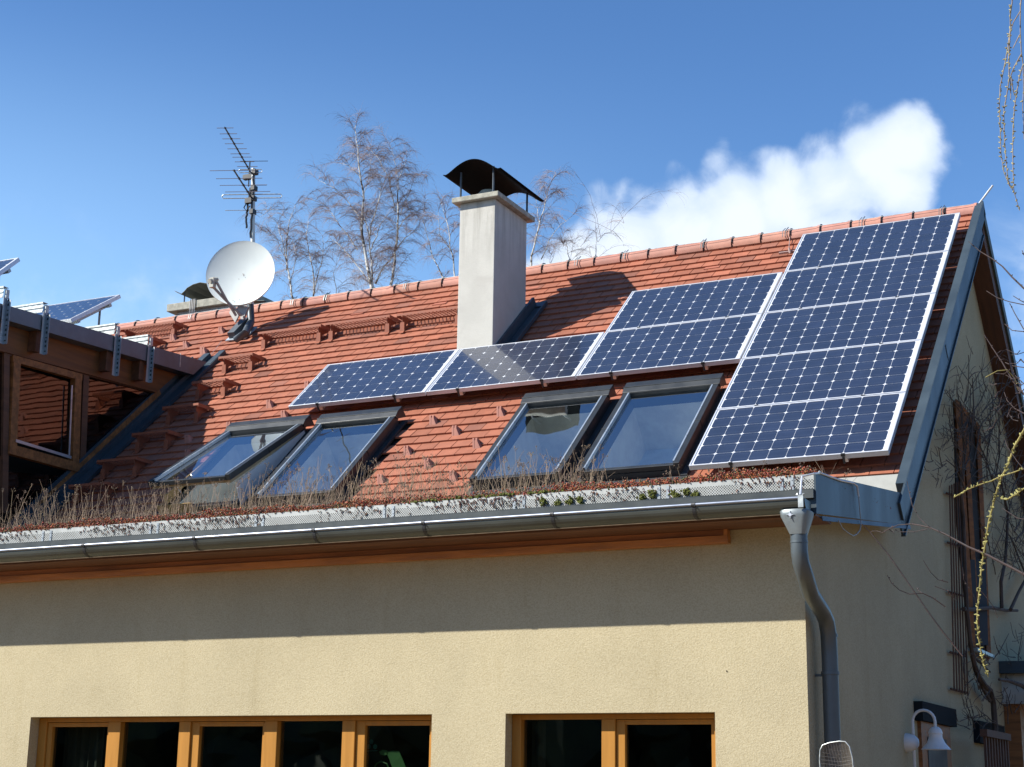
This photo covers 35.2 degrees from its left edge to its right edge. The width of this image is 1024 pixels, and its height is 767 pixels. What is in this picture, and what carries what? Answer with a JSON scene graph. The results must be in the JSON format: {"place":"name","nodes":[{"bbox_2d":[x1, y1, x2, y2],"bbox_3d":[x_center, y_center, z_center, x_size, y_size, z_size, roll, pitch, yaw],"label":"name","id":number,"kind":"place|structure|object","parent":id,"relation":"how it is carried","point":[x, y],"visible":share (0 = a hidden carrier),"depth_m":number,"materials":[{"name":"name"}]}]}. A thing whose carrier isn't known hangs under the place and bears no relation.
{"place":"outdoors","nodes":[
{"label":"outdoors","id":0,"kind":"place"},
{"bbox_2d":[0,0,1023,396],"label":"sky","id":1,"kind":"structure","parent":0,"point":[769,116],"materials":[{"name":"blue"}]},
{"bbox_2d":[819,741,854,766],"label":"chair","id":2,"kind":"object","parent":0,"point":[835,754],"visible":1,"depth_m":9.11,"materials":[{"name":"grey"}]},
{"label":"ground","id":3,"kind":"structure","parent":0,"visible":0},
{"bbox_2d":[234,192,334,299],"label":"birch tree","id":4,"kind":"object","parent":3,"relation":"on","point":[269,232],"visible":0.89,"depth_m":49.49,"materials":[{"name":"brown plant"}]},
{"bbox_2d":[280,209,361,296],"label":"birch tree","id":5,"kind":"object","parent":3,"relation":"on","point":[314,282],"visible":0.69,"depth_m":50.58,"materials":[{"name":"brown plant"}]},
{"bbox_2d":[295,106,415,290],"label":"birch tree","id":6,"kind":"object","parent":3,"relation":"on","point":[362,218],"visible":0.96,"depth_m":48.02,"materials":[{"name":"brown plant"}]},
{"bbox_2d":[343,122,439,290],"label":"birch tree","id":7,"kind":"object","parent":3,"relation":"on","point":[406,201],"visible":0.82,"depth_m":48.84,"materials":[{"name":"brown plant"}]},
{"bbox_2d":[393,188,459,278],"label":"birch tree","id":8,"kind":"object","parent":3,"relation":"on","point":[444,229],"visible":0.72,"depth_m":46.40,"materials":[{"name":"brown plant"}]},
{"bbox_2d":[0,159,1023,766],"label":"house","id":9,"kind":"structure","parent":3,"relation":"on","point":[716,623],"depth_m":12.73,"materials":[{"name":"beige paint"}]},
{"bbox_2d":[0,286,10,343],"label":"support bracket","id":10,"kind":"object","parent":9,"relation":"attached to","point":[5,317],"visible":1,"depth_m":16.34,"materials":[{"name":"metal"}]},
{"bbox_2d":[11,302,50,354],"bbox_3d":[-5.511,-0.509,17.154,1.512,0.566,0.085,-6,-16,26],"label":"support bracket","id":11,"kind":"object","parent":9,"relation":"attached to","point":[37,307],"visible":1,"depth_m":16.87,"materials":[{"name":"metal"}]},
{"bbox_2d":[71,303,111,324],"bbox_3d":[-5.612,-0.676,19.196,1.500,0.751,1.127,-6,-16,26],"label":"module stand","id":12,"kind":"object","parent":9,"relation":"on","point":[92,313],"visible":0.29,"depth_m":19.24,"materials":[{"name":"grey metal"}]},
{"bbox_2d":[36,294,120,322],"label":"solar module","id":13,"kind":"object","parent":12,"relation":"on","point":[70,312],"visible":0.45,"depth_m":19.14,"materials":[{"name":"blue glass"}]},
{"bbox_2d":[68,482,125,506],"bbox_3d":[-4.321,1.179,16.817,0.514,0.230,0.315,-6,-16,26],"label":"roof step","id":14,"kind":"object","parent":9,"relation":"on","point":[86,488],"visible":0.88,"depth_m":16.78,"materials":[{"name":"metal"}]},
{"bbox_2d":[85,323,121,375],"bbox_3d":[-5.008,-0.308,18.155,1.512,0.600,0.085,-6,-16,26],"label":"support bracket","id":15,"kind":"object","parent":9,"relation":"attached to","point":[107,328],"visible":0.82,"depth_m":17.87,"materials":[{"name":"metal"}]},
{"bbox_2d":[97,456,154,480],"bbox_3d":[-4.118,0.939,17.211,0.538,0.230,0.315,-6,-16,26],"label":"roof step","id":16,"kind":"object","parent":9,"relation":"on","point":[137,462],"visible":1,"depth_m":17.17,"materials":[{"name":"metal"}]},
{"bbox_2d":[124,334,154,382],"bbox_3d":[-4.754,-0.216,18.662,1.512,0.560,0.085,-6,-16,26],"label":"support bracket","id":17,"kind":"object","parent":9,"relation":"attached to","point":[142,339],"visible":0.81,"depth_m":18.37,"materials":[{"name":"metal"}]},
{"bbox_2d":[120,321,187,338],"bbox_3d":[-4.681,-0.624,21.133,0.887,0.230,0.315,-6,-16,26],"label":"roof step","id":18,"kind":"object","parent":9,"relation":"on","point":[176,326],"visible":0.91,"depth_m":21.13,"materials":[{"name":"metal"}]},
{"bbox_2d":[148,336,165,347],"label":"roof step","id":19,"kind":"object","parent":9,"relation":"on","point":[157,341],"visible":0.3,"depth_m":20.61,"materials":[{"name":"metal"}]},
{"bbox_2d":[132,430,183,453],"bbox_3d":[-3.864,0.667,17.640,0.495,0.230,0.315,-6,-16,26],"label":"roof step","id":20,"kind":"object","parent":9,"relation":"on","point":[170,435],"visible":0.99,"depth_m":17.59,"materials":[{"name":"metal"}]},
{"bbox_2d":[162,403,213,426],"bbox_3d":[-3.630,0.384,18.109,0.498,0.230,0.315,-6,-16,26],"label":"roof step","id":21,"kind":"object","parent":9,"relation":"on","point":[200,409],"visible":1,"depth_m":18.06,"materials":[{"name":"metal"}]},
{"bbox_2d":[192,378,239,400],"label":"roof step","id":22,"kind":"object","parent":9,"relation":"on","point":[226,384],"visible":1,"depth_m":18.53,"materials":[{"name":"metal"}]},
{"bbox_2d":[147,415,313,519],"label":"roof window","id":23,"kind":"structure","parent":9,"relation":"in","point":[244,447],"depth_m":16.20,"materials":[{"name":"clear glass"}]},
{"bbox_2d":[36,715,431,766],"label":"window","id":24,"kind":"structure","parent":9,"relation":"in","point":[245,741],"depth_m":13.22,"materials":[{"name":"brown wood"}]},
{"bbox_2d":[225,168,258,342],"bbox_3d":[-3.326,-1.635,20.293,0.436,2.403,0.425,-6,-16,26],"label":"antenna mast","id":25,"kind":"object","parent":9,"relation":"on","point":[239,330],"visible":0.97,"depth_m":20.18,"materials":[{"name":"metal"}]},
{"bbox_2d":[206,241,274,322],"bbox_3d":[-3.393,-1.282,20.068,0.812,1.040,0.490,5,-15,-18],"label":"satellite dish","id":26,"kind":"object","parent":25,"relation":"attached to","point":[239,274],"visible":1,"depth_m":20.09,"materials":[{"name":"paint"}]},
{"bbox_2d":[222,127,261,186],"bbox_3d":[-3.415,-2.881,20.070,0.360,0.350,1.574,-1,-14,7],"label":"tv antenna","id":27,"kind":"object","parent":25,"relation":"attached to","point":[247,166],"visible":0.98,"depth_m":20.34,"materials":[{"name":"black metal"}]},
{"bbox_2d":[210,169,287,210],"bbox_3d":[-3.338,-2.438,20.253,0.820,0.318,1.208,0,-14,4],"label":"tv antenna","id":28,"kind":"object","parent":25,"relation":"attached to","point":[248,200],"visible":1,"depth_m":20.57,"materials":[{"name":"grey metal"}]},
{"bbox_2d":[218,352,265,375],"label":"roof step","id":29,"kind":"object","parent":9,"relation":"on","point":[254,358],"visible":1,"depth_m":19.04,"materials":[{"name":"metal"}]},
{"bbox_2d":[258,324,329,350],"bbox_3d":[-2.594,-0.515,19.386,0.898,0.230,0.315,-6,-16,26],"label":"roof step","id":30,"kind":"object","parent":9,"relation":"on","point":[320,329],"visible":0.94,"depth_m":19.38,"materials":[{"name":"metal"}]},
{"bbox_2d":[251,406,406,510],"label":"roof window","id":31,"kind":"structure","parent":9,"relation":"in","point":[342,439],"depth_m":16.23,"materials":[{"name":"blue glass"}]},
{"bbox_2d":[325,315,400,341],"bbox_3d":[-1.743,-0.610,18.986,0.881,0.230,0.315,-6,-16,26],"label":"roof step","id":32,"kind":"object","parent":9,"relation":"on","point":[391,320],"visible":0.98,"depth_m":18.98,"materials":[{"name":"metal"}]},
{"bbox_2d":[367,739,376,750],"bbox_3d":[-1.019,2.632,11.744,0.092,0.086,0.008,-6,-16,26],"label":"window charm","id":33,"kind":"object","parent":9,"relation":"hanging from","point":[369,745],"depth_m":11.75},
{"bbox_2d":[374,750,405,766],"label":"house plant","id":34,"kind":"object","parent":9,"relation":"attached to","point":[395,758],"visible":1,"depth_m":11.64,"materials":[{"name":"green plant"}]},
{"bbox_2d":[397,306,457,332],"bbox_3d":[-0.893,-0.693,18.562,0.826,0.230,0.315,-6,-16,26],"label":"roof step","id":35,"kind":"object","parent":9,"relation":"on","point":[407,319],"visible":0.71,"depth_m":18.59,"materials":[{"name":"metal"}]},
{"bbox_2d":[0,443,858,529],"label":"dry stalks","id":36,"kind":"object","parent":9,"relation":"on","point":[287,501],"visible":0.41,"depth_m":12.20,"materials":[{"name":"brown plant"}]},
{"bbox_2d":[0,465,890,540],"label":"sedum","id":37,"kind":"object","parent":9,"relation":"on","point":[786,472],"visible":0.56,"depth_m":11.47,"materials":[{"name":"plant"}]},
{"bbox_2d":[319,366,709,409],"bbox_3d":[0.226,-0.396,16.809,4.300,1.291,1.459,-6,-16,26],"label":"mounting rail","id":38,"kind":"object","parent":9,"relation":"attached to","point":[462,393],"visible":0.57,"depth_m":16.23,"materials":[{"name":"grey metal"}]},
{"bbox_2d":[288,349,458,410],"bbox_3d":[-1.452,-0.024,17.098,1.650,0.087,0.970,-6,26,26],"label":"solar module","id":39,"kind":"object","parent":38,"relation":"attached to","point":[398,377],"visible":1,"depth_m":17.04,"materials":[{"name":"blue glass"}]},
{"bbox_2d":[426,332,603,395],"bbox_3d":[0.041,-0.182,16.378,1.650,0.087,0.970,-6,26,26],"label":"solar module","id":40,"kind":"object","parent":38,"relation":"attached to","point":[549,360],"visible":1,"depth_m":16.32,"materials":[{"name":"blue glass"}]},
{"bbox_2d":[576,313,762,379],"bbox_3d":[1.534,-0.340,15.659,1.650,0.087,0.970,-6,26,26],"label":"solar module","id":41,"kind":"object","parent":38,"relation":"attached to","point":[709,342],"visible":1,"depth_m":15.60,"materials":[{"name":"blue glass"}]},
{"bbox_2d":[606,272,782,331],"bbox_3d":[1.865,-0.796,16.446,1.650,0.088,0.970,-6,26,26],"label":"solar module","id":42,"kind":"object","parent":38,"relation":"attached to","point":[734,297],"visible":1,"depth_m":16.42,"materials":[{"name":"blue glass"}]},
{"bbox_2d":[467,385,618,494],"bbox_3d":[0.352,0.696,14.891,0.985,1.523,1.524,-6,-16,26],"label":"roof window","id":43,"kind":"structure","parent":9,"relation":"in","point":[558,422],"depth_m":15.26,"materials":[{"name":"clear glass"}]},
{"bbox_2d":[407,487,699,506],"bbox_3d":[0.261,0.794,10.935,2.192,0.155,0.164,-6,-16,26],"label":"moss","id":44,"kind":"object","parent":9,"relation":"on","point":[673,493],"visible":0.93,"depth_m":10.83,"materials":[{"name":"green plant"}]},
{"bbox_2d":[120,185,993,323],"bbox_3d":[-0.587,-1.237,19.346,12.389,0.568,0.443,-6,-16,26],"label":"lightning rod","id":45,"kind":"object","parent":9,"relation":"on","point":[789,251],"visible":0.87,"depth_m":18.30,"materials":[{"name":"metal"}]},
{"bbox_2d":[512,713,715,766],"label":"window","id":46,"kind":"structure","parent":9,"relation":"in","point":[666,739],"depth_m":11.93,"materials":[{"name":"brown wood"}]},
{"bbox_2d":[574,373,726,489],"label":"roof window","id":47,"kind":"structure","parent":9,"relation":"in","point":[655,426],"depth_m":14.82,"materials":[{"name":"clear glass"}]},
{"bbox_2d":[796,470,861,535],"bbox_3d":[2.087,0.746,10.438,0.071,0.378,1.228,-7,-16,30],"label":"ground wire","id":48,"kind":"object","parent":9,"relation":"attached to","point":[800,499],"visible":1,"depth_m":10.27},
{"bbox_2d":[904,709,950,766],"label":"wall lamp","id":49,"kind":"object","parent":9,"relation":"attached to","point":[935,741],"visible":1,"depth_m":12.37,"materials":[{"name":"white metal"}]},
{"bbox_2d":[913,701,956,766],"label":"door","id":50,"kind":"structure","parent":9,"relation":"in","point":[946,718],"depth_m":13.14,"materials":[{"name":"paint"}]},
{"bbox_2d":[946,481,968,695],"bbox_3d":[4.019,1.796,14.613,0.039,2.008,0.865,-6,-16,26],"label":"trellis","id":51,"kind":"object","parent":9,"relation":"attached to","point":[957,546],"visible":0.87,"depth_m":14.57,"materials":[{"name":"brown wood"}]},
{"bbox_2d":[923,336,1023,739],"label":"climbing plant","id":52,"kind":"object","parent":9,"relation":"attached to","point":[985,688],"visible":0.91,"depth_m":15.70,"materials":[{"name":"brown plant"}]},
{"bbox_2d":[953,399,994,660],"bbox_3d":[4.449,1.417,15.576,0.095,2.418,1.222,-6,-16,26],"label":"window","id":53,"kind":"structure","parent":9,"relation":"in","point":[974,538],"depth_m":15.55,"materials":[{"name":"brown wood"}]},
{"bbox_2d":[509,164,604,265],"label":"birch tree","id":54,"kind":"object","parent":3,"relation":"on","point":[563,240],"visible":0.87,"depth_m":44.78,"materials":[{"name":"brown plant"}]},
{"bbox_2d":[531,165,686,258],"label":"birch tree","id":55,"kind":"object","parent":3,"relation":"on","point":[605,221],"visible":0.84,"depth_m":45.24,"materials":[{"name":"brown plant"}]},
{"bbox_2d":[862,241,1023,656],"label":"bare tree branches","id":56,"kind":"object","parent":3,"relation":"on","point":[1020,390],"visible":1,"depth_m":7.20,"materials":[{"name":"brown plant"}]},
{"bbox_2d":[954,0,1023,676],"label":"willow tree","id":57,"kind":"object","parent":3,"relation":"on","point":[1010,79],"visible":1,"depth_m":7.14,"materials":[{"name":"yellow plant"}]},
{"bbox_2d":[980,729,1010,766],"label":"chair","id":58,"kind":"object","parent":3,"relation":"on","point":[996,748],"visible":1,"depth_m":14.04,"materials":[{"name":"brown wood"}]},
{"bbox_2d":[998,661,1023,766],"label":"porch","id":59,"kind":"object","parent":3,"relation":"on","point":[1014,727],"visible":0.92,"depth_m":16.31,"materials":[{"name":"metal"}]},
{"bbox_3d":[3.054,-0.488,14.980,0.970,3.215,3.648,-6,-16,26],"label":"rail","id":60,"kind":"object","parent":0,"visible":0},
{"bbox_2d":[689,392,906,471],"bbox_3d":[2.370,0.413,13.363,1.650,0.088,0.970,-6,26,26],"label":"solar module","id":61,"kind":"object","parent":60,"relation":"attached to","point":[842,428],"visible":1,"depth_m":13.30,"materials":[{"name":"blue glass"}]},
{"bbox_2d":[717,340,921,408],"bbox_3d":[2.701,-0.043,14.151,1.650,0.088,0.970,-6,26,26],"label":"solar module","id":62,"kind":"object","parent":60,"relation":"attached to","point":[878,369],"visible":0.98,"depth_m":14.12,"materials":[{"name":"blue glass"}]},
{"bbox_2d":[742,293,936,358],"bbox_3d":[3.032,-0.498,14.937,1.650,0.087,0.970,-6,26,26],"label":"solar module","id":63,"kind":"object","parent":60,"relation":"attached to","point":[881,321],"visible":0.99,"depth_m":14.91,"materials":[{"name":"blue glass"}]},
{"bbox_2d":[764,251,948,312],"bbox_3d":[3.363,-0.954,15.724,1.650,0.088,0.970,-6,26,26],"label":"solar module","id":64,"kind":"object","parent":60,"relation":"attached to","point":[911,275],"visible":0.98,"depth_m":15.70,"materials":[{"name":"blue glass"}]},
{"bbox_2d":[785,212,960,271],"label":"solar module","id":65,"kind":"object","parent":60,"relation":"attached to","point":[917,236],"visible":0.99,"depth_m":16.48,"materials":[{"name":"blue glass"}]},
{"bbox_3d":[-6.336,-0.926,17.747,1.500,0.910,1.007,-6,-16,26],"label":"module stand","id":66,"kind":"object","parent":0,"visible":0},
{"bbox_2d":[0,257,19,274],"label":"solar module","id":67,"kind":"object","parent":66,"relation":"on","point":[6,265],"visible":1,"depth_m":17.76,"materials":[{"name":"blue glass"}]}
]}

